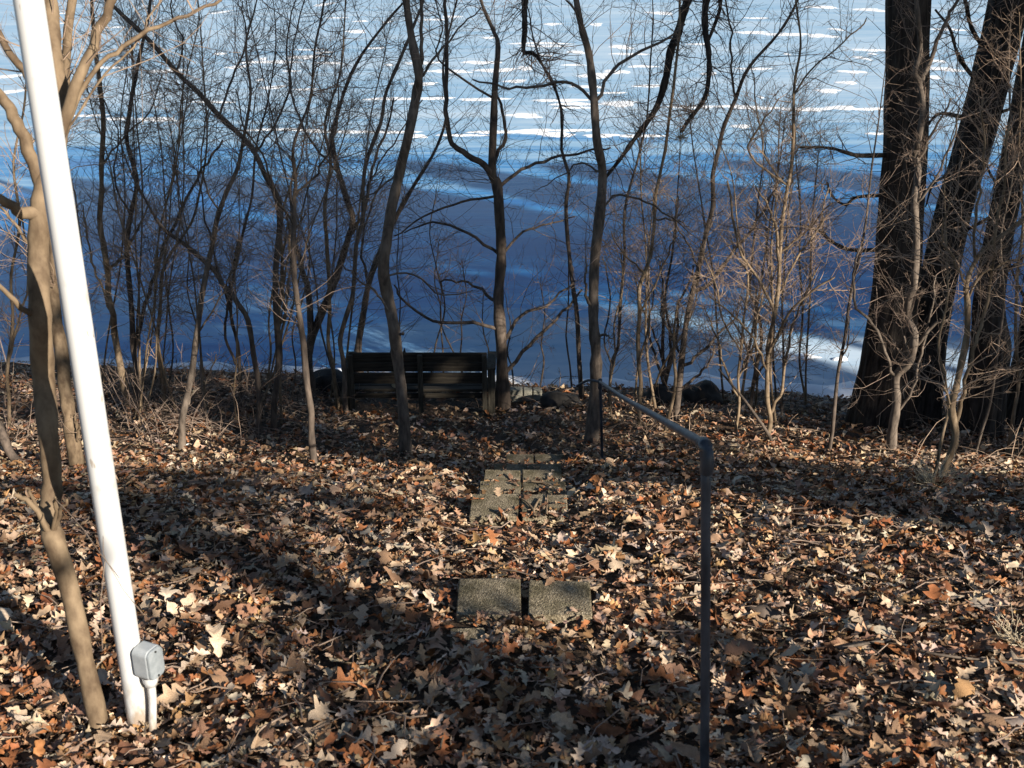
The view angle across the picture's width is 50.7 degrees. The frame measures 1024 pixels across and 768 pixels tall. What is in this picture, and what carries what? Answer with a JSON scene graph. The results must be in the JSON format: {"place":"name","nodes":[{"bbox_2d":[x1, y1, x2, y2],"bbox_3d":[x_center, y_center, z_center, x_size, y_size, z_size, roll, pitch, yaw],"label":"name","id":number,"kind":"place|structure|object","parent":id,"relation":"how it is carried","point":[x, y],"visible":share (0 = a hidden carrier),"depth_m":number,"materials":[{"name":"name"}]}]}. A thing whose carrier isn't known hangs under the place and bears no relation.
{"place":"outdoors","nodes":[
{"label":"outdoors","id":0,"kind":"place"},
{"bbox_2d":[0,360,1023,767],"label":"ground","id":1,"kind":"structure","parent":0,"point":[326,590],"depth_m":4.67,"materials":[{"name":"brown plant"}]},
{"bbox_2d":[0,421,28,462],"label":"bent root","id":2,"kind":"object","parent":1,"relation":"on","point":[8,450],"visible":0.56,"depth_m":9.53,"materials":[{"name":"brown plant"}]},
{"bbox_2d":[0,334,77,459],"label":"undergrowth","id":3,"kind":"object","parent":1,"relation":"on","point":[18,427],"visible":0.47,"depth_m":11.37,"materials":[{"name":"brown plant"}]},
{"bbox_2d":[0,1,101,433],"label":"sapling","id":4,"kind":"object","parent":1,"relation":"on","point":[12,333],"visible":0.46,"depth_m":10.94,"materials":[{"name":"beige plant"}]},
{"bbox_2d":[13,0,148,735],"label":"flagpole","id":5,"kind":"object","parent":1,"relation":"on","point":[40,77],"visible":0.88,"depth_m":3.16,"materials":[{"name":"metal"}]},
{"bbox_2d":[132,641,164,738],"bbox_3d":[-1.201,1.080,3.644,0.070,0.463,0.072,9,23,22],"label":"outlet box","id":6,"kind":"object","parent":5,"relation":"attached to","point":[148,662],"visible":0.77,"depth_m":3.57,"materials":[{"name":"grey plastic"}]},
{"bbox_2d":[0,0,190,468],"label":"sapling","id":7,"kind":"object","parent":1,"relation":"on","point":[71,432],"visible":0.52,"depth_m":9.07,"materials":[{"name":"brown plant"}]},
{"bbox_2d":[10,0,191,409],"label":"sapling","id":8,"kind":"object","parent":1,"relation":"on","point":[114,331],"visible":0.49,"depth_m":11.64,"materials":[{"name":"beige plant"}]},
{"bbox_2d":[68,89,147,382],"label":"sapling","id":9,"kind":"object","parent":1,"relation":"on","point":[78,121],"visible":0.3,"depth_m":12.63,"materials":[{"name":"beige plant"}]},
{"bbox_2d":[0,0,240,732],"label":"sapling","id":10,"kind":"object","parent":1,"relation":"on","point":[48,509],"visible":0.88,"depth_m":3.50,"materials":[{"name":"brown plant"}]},
{"bbox_2d":[72,0,178,408],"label":"sapling","id":11,"kind":"object","parent":1,"relation":"on","point":[139,337],"visible":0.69,"depth_m":11.32,"materials":[{"name":"beige plant"}]},
{"bbox_2d":[60,0,194,405],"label":"sapling","id":12,"kind":"object","parent":1,"relation":"on","point":[139,154],"visible":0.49,"depth_m":11.47,"materials":[{"name":"beige plant"}]},
{"bbox_2d":[70,0,185,387],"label":"sapling","id":13,"kind":"object","parent":1,"relation":"on","point":[102,379],"visible":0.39,"depth_m":11.81,"materials":[{"name":"beige plant"}]},
{"bbox_2d":[71,23,186,413],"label":"sapling","id":14,"kind":"object","parent":1,"relation":"on","point":[129,247],"visible":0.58,"depth_m":11.38,"materials":[{"name":"beige plant"}]},
{"bbox_2d":[29,0,253,410],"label":"sapling","id":15,"kind":"object","parent":1,"relation":"on","point":[134,346],"visible":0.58,"depth_m":11.40,"materials":[{"name":"brown plant"}]},
{"bbox_2d":[79,8,243,389],"bbox_3d":[-4.065,-1.980,12.227,1.418,4.413,1.496,18,28,39],"label":"sapling","id":16,"kind":"object","parent":1,"relation":"on","point":[164,200],"visible":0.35,"depth_m":12.10,"materials":[{"name":"brown plant"}]},
{"bbox_2d":[83,0,241,424],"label":"sapling","id":17,"kind":"object","parent":1,"relation":"on","point":[160,291],"visible":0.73,"depth_m":10.96,"materials":[{"name":"beige plant"}]},
{"bbox_2d":[87,0,243,424],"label":"sapling","id":18,"kind":"object","parent":1,"relation":"on","point":[155,290],"visible":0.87,"depth_m":10.86,"materials":[{"name":"beige plant"}]},
{"bbox_2d":[97,39,233,425],"bbox_3d":[-3.483,-1.399,11.035,1.227,4.039,1.510,0,21,0],"label":"sapling","id":19,"kind":"object","parent":1,"relation":"on","point":[186,312],"visible":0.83,"depth_m":11.00,"materials":[{"name":"brown plant"}]},
{"bbox_2d":[67,66,267,439],"bbox_3d":[-3.465,-1.211,10.828,2.027,3.830,1.591,0,21,0],"label":"sapling","id":20,"kind":"object","parent":1,"relation":"on","point":[232,293],"visible":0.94,"depth_m":10.74,"materials":[{"name":"brown plant"}]},
{"bbox_2d":[85,42,254,409],"bbox_3d":[-3.503,-1.599,11.640,1.252,4.105,1.653,16,27,36],"label":"sapling","id":21,"kind":"object","parent":1,"relation":"on","point":[194,283],"visible":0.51,"depth_m":11.33,"materials":[{"name":"beige plant"}]},
{"bbox_2d":[95,0,260,418],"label":"sapling","id":22,"kind":"object","parent":1,"relation":"on","point":[153,320],"visible":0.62,"depth_m":10.93,"materials":[{"name":"beige plant"}]},
{"bbox_2d":[103,0,255,391],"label":"sapling","id":23,"kind":"object","parent":1,"relation":"on","point":[179,161],"visible":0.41,"depth_m":11.93,"materials":[{"name":"beige plant"}]},
{"bbox_2d":[130,0,255,408],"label":"sapling","id":24,"kind":"object","parent":1,"relation":"on","point":[163,381],"visible":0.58,"depth_m":11.58,"materials":[{"name":"beige plant"}]},
{"bbox_2d":[13,303,382,451],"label":"undergrowth","id":25,"kind":"object","parent":1,"relation":"on","point":[188,410],"visible":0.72,"depth_m":11.87,"materials":[{"name":"brown plant"}]},
{"bbox_2d":[99,339,340,389],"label":"undergrowth","id":26,"kind":"object","parent":1,"relation":"on","point":[187,367],"visible":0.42,"depth_m":14.18,"materials":[{"name":"brown plant"}]},
{"bbox_2d":[82,0,365,431],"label":"tree","id":27,"kind":"object","parent":1,"relation":"on","point":[277,333],"visible":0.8,"depth_m":10.61,"materials":[{"name":"brown plant"}]},
{"bbox_2d":[143,98,306,423],"bbox_3d":[-2.967,-1.166,11.261,1.624,3.553,1.517,0,21,0],"label":"sapling","id":28,"kind":"object","parent":1,"relation":"on","point":[237,312],"visible":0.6,"depth_m":11.30,"materials":[{"name":"beige plant"}]},
{"bbox_2d":[137,0,339,449],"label":"sapling","id":29,"kind":"object","parent":1,"relation":"on","point":[187,396],"visible":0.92,"depth_m":9.90,"materials":[{"name":"grey plant"}]},
{"bbox_2d":[141,0,340,411],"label":"shrub","id":30,"kind":"object","parent":1,"relation":"on","point":[228,304],"visible":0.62,"depth_m":11.47,"materials":[{"name":"brown plant"}]},
{"bbox_2d":[117,0,426,466],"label":"sapling","id":31,"kind":"object","parent":1,"relation":"on","point":[299,324],"visible":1,"depth_m":8.52,"materials":[{"name":"brown plant"}]},
{"bbox_2d":[220,91,327,383],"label":"sapling","id":32,"kind":"object","parent":1,"relation":"on","point":[270,357],"visible":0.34,"depth_m":12.92,"materials":[{"name":"beige plant"}]},
{"bbox_2d":[213,0,363,395],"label":"sapling","id":33,"kind":"object","parent":1,"relation":"on","point":[317,307],"visible":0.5,"depth_m":12.63,"materials":[{"name":"brown plant"}]},
{"bbox_2d":[237,4,344,423],"bbox_3d":[-2.249,-1.581,11.185,1.189,4.456,1.050,0,21,0],"label":"sapling","id":34,"kind":"object","parent":1,"relation":"on","point":[282,278],"visible":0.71,"depth_m":11.28,"materials":[{"name":"beige plant"}]},
{"bbox_2d":[250,114,353,401],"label":"sapling","id":35,"kind":"object","parent":1,"relation":"on","point":[294,353],"visible":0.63,"depth_m":12.21,"materials":[{"name":"brown plant"}]},
{"bbox_2d":[255,3,364,411],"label":"sapling","id":36,"kind":"object","parent":1,"relation":"on","point":[307,190],"visible":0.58,"depth_m":11.31,"materials":[{"name":"brown plant"}]},
{"bbox_2d":[302,368,341,392],"bbox_3d":[-2.370,0.033,13.940,0.703,0.441,0.518,0,21,0],"label":"boulder","id":37,"kind":"object","parent":1,"relation":"on","point":[323,380],"visible":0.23,"depth_m":13.74,"materials":[{"name":"stone"}]},
{"bbox_2d":[253,27,401,417],"bbox_3d":[-2.025,-1.652,11.606,1.778,4.270,1.371,0,21,0],"label":"sapling","id":38,"kind":"object","parent":1,"relation":"on","point":[301,264],"visible":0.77,"depth_m":11.31,"materials":[{"name":"beige plant"}]},
{"bbox_2d":[281,36,387,400],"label":"sapling","id":39,"kind":"object","parent":1,"relation":"on","point":[332,275],"visible":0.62,"depth_m":12.59,"materials":[{"name":"beige plant"}]},
{"bbox_2d":[289,0,404,408],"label":"sapling","id":40,"kind":"object","parent":1,"relation":"on","point":[329,351],"visible":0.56,"depth_m":12.35,"materials":[{"name":"beige plant"}]},
{"bbox_2d":[205,0,490,389],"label":"tree","id":41,"kind":"object","parent":1,"relation":"on","point":[310,319],"visible":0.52,"depth_m":12.72,"materials":[{"name":"brown plant"}]},
{"bbox_2d":[297,0,439,412],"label":"sapling","id":42,"kind":"object","parent":1,"relation":"on","point":[373,140],"visible":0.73,"depth_m":12.11,"materials":[{"name":"brown plant"}]},
{"bbox_2d":[311,0,436,404],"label":"sapling","id":43,"kind":"object","parent":1,"relation":"on","point":[362,303],"visible":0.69,"depth_m":12.43,"materials":[{"name":"beige plant"}]},
{"bbox_2d":[315,0,491,351],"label":"tree","id":44,"kind":"object","parent":1,"relation":"on","point":[359,335],"visible":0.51,"depth_m":14.19,"materials":[{"name":"brown plant"}]},
{"bbox_2d":[372,196,443,331],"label":"shrub","id":45,"kind":"object","parent":1,"relation":"on","point":[408,325],"visible":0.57,"depth_m":14.25,"materials":[{"name":"brown plant"}]},
{"bbox_2d":[297,0,521,455],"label":"sapling","id":46,"kind":"object","parent":1,"relation":"on","point":[395,341],"visible":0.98,"depth_m":9.74,"materials":[{"name":"grey plant"}]},
{"bbox_2d":[341,351,495,416],"bbox_3d":[-1.118,-0.044,13.280,1.846,0.877,0.595,0,21,0],"label":"park bench","id":47,"kind":"object","parent":1,"relation":"on","point":[434,371],"visible":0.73,"depth_m":13.01,"materials":[{"name":"brown wood"}]},
{"bbox_2d":[392,151,485,351],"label":"shrub","id":48,"kind":"object","parent":1,"relation":"on","point":[434,201],"visible":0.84,"depth_m":13.97,"materials":[{"name":"brown plant"}]},
{"bbox_2d":[406,224,495,351],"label":"shrub","id":49,"kind":"object","parent":1,"relation":"on","point":[442,273],"visible":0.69,"depth_m":14.32,"materials":[{"name":"brown plant"}]},
{"bbox_2d":[450,628,484,647],"bbox_3d":[-0.173,1.079,4.277,0.141,0.191,0.126,0,21,0],"label":"block step","id":50,"kind":"object","parent":1,"relation":"on","point":[475,633],"visible":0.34,"depth_m":4.26,"materials":[{"name":"concrete"}]},
{"bbox_2d":[0,355,961,400],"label":"shore snow","id":51,"kind":"structure","parent":1,"relation":"on","point":[815,389],"depth_m":15.05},
{"bbox_2d":[305,0,657,409],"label":"tree","id":52,"kind":"object","parent":1,"relation":"on","point":[502,390],"visible":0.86,"depth_m":12.59,"materials":[{"name":"brown plant"}]},
{"bbox_2d":[408,347,587,411],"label":"undergrowth","id":53,"kind":"object","parent":1,"relation":"on","point":[560,377],"visible":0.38,"depth_m":13.60,"materials":[{"name":"brown plant"}]},
{"bbox_2d":[469,494,567,525],"bbox_3d":[0.038,0.764,6.055,0.545,0.204,0.291,0,21,0],"label":"block step","id":54,"kind":"object","parent":1,"relation":"on","point":[488,504],"visible":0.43,"depth_m":6.00,"materials":[{"name":"concrete"}]},
{"bbox_2d":[479,481,565,496],"bbox_3d":[0.070,0.763,7.052,0.568,0.197,0.216,0,21,0],"label":"block step","id":55,"kind":"object","parent":1,"relation":"on","point":[507,486],"visible":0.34,"depth_m":7.03,"materials":[{"name":"concrete"}]},
{"bbox_2d":[484,470,561,487],"bbox_3d":[0.079,0.759,7.898,0.569,0.200,0.239,0,21,0],"label":"block step","id":56,"kind":"object","parent":1,"relation":"on","point":[492,475],"visible":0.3,"depth_m":7.88,"materials":[{"name":"concrete"}]},
{"bbox_2d":[456,578,591,625],"bbox_3d":[0.052,0.976,4.574,0.565,0.200,0.288,0,21,0],"label":"block step","id":57,"kind":"object","parent":1,"relation":"on","point":[554,602],"visible":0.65,"depth_m":4.51,"materials":[{"name":"concrete"}]},
{"bbox_2d":[510,387,541,401],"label":"shore wall","id":58,"kind":"structure","parent":1,"relation":"on","point":[535,392],"depth_m":13.55,"materials":[{"name":"concrete"}]},
{"bbox_2d":[494,464,560,479],"bbox_3d":[0.128,0.799,8.950,0.571,0.204,0.260,0,21,0],"label":"block step","id":59,"kind":"object","parent":1,"relation":"on","point":[520,467],"visible":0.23,"depth_m":8.96,"materials":[{"name":"concrete"}]},
{"bbox_2d":[506,454,563,463],"bbox_3d":[0.219,0.812,10.386,0.561,0.201,0.280,0,21,0],"label":"block step","id":60,"kind":"object","parent":1,"relation":"on","point":[515,458],"visible":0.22,"depth_m":10.39,"materials":[{"name":"concrete"}]},
{"bbox_2d":[516,248,576,385],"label":"shrub","id":61,"kind":"object","parent":1,"relation":"on","point":[540,284],"visible":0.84,"depth_m":14.45,"materials":[{"name":"brown plant"}]},
{"bbox_2d":[497,0,601,399],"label":"sapling","id":62,"kind":"object","parent":1,"relation":"on","point":[578,348],"visible":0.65,"depth_m":12.76,"materials":[{"name":"brown plant"}]},
{"bbox_2d":[540,390,581,408],"bbox_3d":[0.603,0.240,13.163,0.526,0.345,0.418,0,21,0],"label":"boulder","id":63,"kind":"object","parent":1,"relation":"on","point":[557,399],"visible":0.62,"depth_m":13.02,"materials":[{"name":"stone"}]},
{"bbox_2d":[528,176,596,389],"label":"shrub","id":64,"kind":"object","parent":1,"relation":"on","point":[567,312],"visible":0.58,"depth_m":14.25,"materials":[{"name":"brown plant"}]},
{"bbox_2d":[444,0,717,444],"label":"tree","id":65,"kind":"object","parent":1,"relation":"on","point":[592,428],"visible":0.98,"depth_m":10.27,"materials":[{"name":"grey plant"}]},
{"bbox_2d":[566,183,693,421],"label":"shrub","id":66,"kind":"object","parent":1,"relation":"on","point":[614,345],"visible":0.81,"depth_m":11.91,"materials":[{"name":"beige plant"}]},
{"bbox_2d":[572,61,691,407],"bbox_3d":[1.358,-1.669,12.682,1.424,4.162,1.566,0,21,0],"label":"shrub","id":67,"kind":"object","parent":1,"relation":"on","point":[647,355],"visible":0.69,"depth_m":12.44,"materials":[{"name":"beige plant"}]},
{"bbox_2d":[554,0,714,403],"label":"sapling","id":68,"kind":"object","parent":1,"relation":"on","point":[618,333],"visible":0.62,"depth_m":12.52,"materials":[{"name":"brown plant"}]},
{"bbox_2d":[556,0,725,429],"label":"sapling","id":69,"kind":"object","parent":1,"relation":"on","point":[639,308],"visible":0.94,"depth_m":11.17,"materials":[{"name":"beige plant"}]},
{"bbox_2d":[576,378,713,767],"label":"pipe handrail","id":70,"kind":"object","parent":1,"relation":"on","point":[704,444],"visible":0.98,"depth_m":3.09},
{"bbox_2d":[642,383,671,403],"bbox_3d":[1.864,0.183,13.846,0.361,0.381,0.429,-7,23,-18],"label":"boulder","id":71,"kind":"object","parent":1,"relation":"on","point":[664,393],"visible":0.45,"depth_m":13.71,"materials":[{"name":"stone"}]},
{"bbox_2d":[585,123,734,410],"bbox_3d":[1.527,-1.300,12.600,1.724,3.401,1.355,-15,26,-33],"label":"shrub","id":72,"kind":"object","parent":1,"relation":"on","point":[641,354],"visible":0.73,"depth_m":12.47,"materials":[{"name":"beige plant"}]},
{"bbox_2d":[608,87,737,386],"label":"shrub","id":73,"kind":"object","parent":1,"relation":"on","point":[670,358],"visible":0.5,"depth_m":13.54,"materials":[{"name":"brown plant"}]},
{"bbox_2d":[635,295,730,434],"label":"sapling","id":74,"kind":"object","parent":1,"relation":"on","point":[675,379],"visible":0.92,"depth_m":11.52,"materials":[{"name":"beige plant"}]},
{"bbox_2d":[624,204,750,405],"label":"shrub","id":75,"kind":"object","parent":1,"relation":"on","point":[664,363],"visible":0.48,"depth_m":13.16,"materials":[{"name":"beige plant"}]},
{"bbox_2d":[628,30,748,399],"bbox_3d":[2.120,-1.883,13.106,1.433,4.605,1.663,-20,29,-41],"label":"shrub","id":76,"kind":"object","parent":1,"relation":"on","point":[721,376],"visible":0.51,"depth_m":12.89,"materials":[{"name":"beige plant"}]},
{"bbox_2d":[682,380,723,404],"bbox_3d":[2.451,0.202,13.867,0.542,0.476,0.511,0,21,0],"label":"boulder","id":77,"kind":"object","parent":1,"relation":"on","point":[707,391],"visible":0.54,"depth_m":13.69,"materials":[{"name":"stone"}]},
{"bbox_2d":[473,0,973,430],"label":"oak tree","id":78,"kind":"object","parent":1,"relation":"on","point":[871,407],"visible":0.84,"depth_m":11.15,"materials":[{"name":"brown plant"}]},
{"bbox_2d":[604,373,843,440],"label":"undergrowth","id":79,"kind":"object","parent":1,"relation":"on","point":[689,423],"visible":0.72,"depth_m":12.04,"materials":[{"name":"beige plant"}]},
{"bbox_2d":[613,0,847,421],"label":"tree","id":80,"kind":"object","parent":1,"relation":"on","point":[682,364],"visible":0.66,"depth_m":11.59,"materials":[{"name":"brown plant"}]},
{"bbox_2d":[637,92,839,435],"bbox_3d":[2.354,-1.045,10.928,2.285,3.638,1.543,0,21,0],"label":"shrub","id":81,"kind":"object","parent":1,"relation":"on","point":[741,340],"visible":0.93,"depth_m":11.04,"materials":[{"name":"beige plant"}]},
{"bbox_2d":[688,76,805,410],"bbox_3d":[2.638,-1.515,12.538,1.647,3.909,1.551,-20,29,-41],"label":"shrub","id":82,"kind":"object","parent":1,"relation":"on","point":[755,376],"visible":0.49,"depth_m":12.68,"materials":[{"name":"tan twig bark"},{"name":"tan bark"}]},
{"bbox_2d":[680,185,825,407],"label":"shrub","id":83,"kind":"object","parent":1,"relation":"on","point":[757,385],"visible":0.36,"depth_m":12.81,"materials":[{"name":"beige plant"}]},
{"bbox_2d":[706,149,818,403],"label":"shrub","id":84,"kind":"object","parent":1,"relation":"on","point":[773,362],"visible":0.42,"depth_m":12.99,"materials":[{"name":"brown plant"}]},
{"bbox_2d":[629,0,907,440],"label":"shrub","id":85,"kind":"object","parent":1,"relation":"on","point":[780,239],"visible":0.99,"depth_m":10.59,"materials":[{"name":"beige plant"}]},
{"bbox_2d":[710,74,844,407],"bbox_3d":[2.993,-1.576,12.568,1.502,4.060,1.392,0,21,0],"label":"shrub","id":86,"kind":"object","parent":1,"relation":"on","point":[750,341],"visible":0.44,"depth_m":12.30,"materials":[{"name":"beige plant"}]},
{"bbox_2d":[708,73,864,415],"bbox_3d":[2.950,-1.421,11.974,1.509,3.910,1.354,3,22,7],"label":"shrub","id":87,"kind":"object","parent":1,"relation":"on","point":[783,348],"visible":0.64,"depth_m":11.80,"materials":[{"name":"brown plant"}]},
{"bbox_2d":[717,55,865,424],"bbox_3d":[2.918,-1.398,11.518,1.513,4.085,1.455,0,21,0],"label":"shrub","id":88,"kind":"object","parent":1,"relation":"on","point":[771,276],"visible":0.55,"depth_m":11.46,"materials":[{"name":"beige plant"}]},
{"bbox_2d":[741,93,861,403],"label":"shrub","id":89,"kind":"object","parent":1,"relation":"on","point":[802,314],"visible":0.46,"depth_m":12.96,"materials":[{"name":"beige plant"}]},
{"bbox_2d":[757,104,850,405],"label":"shrub","id":90,"kind":"object","parent":1,"relation":"on","point":[806,339],"visible":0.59,"depth_m":13.01,"materials":[{"name":"beige plant"}]},
{"bbox_2d":[807,46,931,451],"bbox_3d":[3.440,-1.242,10.561,0.989,4.053,1.695,10,23,23],"label":"sapling","id":91,"kind":"object","parent":1,"relation":"on","point":[847,331],"visible":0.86,"depth_m":10.47,"materials":[{"name":"brown plant"}]},
{"bbox_2d":[799,0,1022,452],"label":"sapling","id":92,"kind":"object","parent":1,"relation":"on","point":[898,373],"visible":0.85,"depth_m":9.96,"materials":[{"name":"grey plant"}]},
{"bbox_2d":[817,0,1023,475],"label":"sapling","id":93,"kind":"object","parent":1,"relation":"on","point":[953,417],"visible":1,"depth_m":7.03,"materials":[{"name":"beige plant"}]},
{"bbox_2d":[837,640,1023,664],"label":"fallen stick","id":94,"kind":"object","parent":1,"relation":"on","point":[902,644],"visible":0.98,"depth_m":4.10,"materials":[{"name":"wood"}]},
{"bbox_2d":[902,446,977,490],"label":"dry weed","id":95,"kind":"object","parent":1,"relation":"on","point":[932,476],"visible":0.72,"depth_m":6.98,"materials":[{"name":"plant"}]},
{"bbox_2d":[861,34,1022,473],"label":"sapling","id":96,"kind":"object","parent":1,"relation":"on","point":[947,388],"visible":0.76,"depth_m":8.01,"materials":[{"name":"beige plant"}]},
{"bbox_2d":[868,380,1023,468],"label":"undergrowth","id":97,"kind":"object","parent":1,"relation":"on","point":[1013,430],"visible":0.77,"depth_m":10.55,"materials":[{"name":"beige plant"}]},
{"bbox_2d":[912,0,1023,452],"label":"sapling","id":98,"kind":"object","parent":1,"relation":"on","point":[1013,156],"visible":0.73,"depth_m":9.83,"materials":[{"name":"brown plant"}]},
{"bbox_2d":[914,0,1023,426],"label":"oak tree","id":99,"kind":"object","parent":1,"relation":"on","point":[927,403],"visible":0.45,"depth_m":11.44,"materials":[{"name":"brown plant"}]},
{"bbox_2d":[938,5,1023,454],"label":"sapling","id":100,"kind":"object","parent":1,"relation":"on","point":[1015,313],"visible":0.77,"depth_m":10.03,"materials":[{"name":"beige plant"}]},
{"bbox_2d":[939,35,1023,438],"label":"oak tree","id":101,"kind":"object","parent":1,"relation":"on","point":[998,410],"visible":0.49,"depth_m":11.42,"materials":[{"name":"brown plant"}]},
{"bbox_2d":[964,120,1023,430],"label":"sapling","id":102,"kind":"object","parent":1,"relation":"on","point":[1019,416],"visible":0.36,"depth_m":12.13,"materials":[{"name":"brown plant"}]},
{"bbox_2d":[0,0,1023,391],"bbox_3d":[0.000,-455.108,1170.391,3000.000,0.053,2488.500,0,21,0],"label":"lake ice","id":103,"kind":"structure","parent":0,"point":[478,216],"depth_m":30.14,"materials":[{"name":"ice"}]},
{"bbox_2d":[745,605,781,620],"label":"stone slab","id":104,"kind":"structure","parent":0,"point":[766,611],"depth_m":4.53,"materials":[{"name":"grey stone"}]},
{"bbox_2d":[913,679,961,702],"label":"stone slab","id":105,"kind":"structure","parent":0,"point":[950,689],"depth_m":3.85,"materials":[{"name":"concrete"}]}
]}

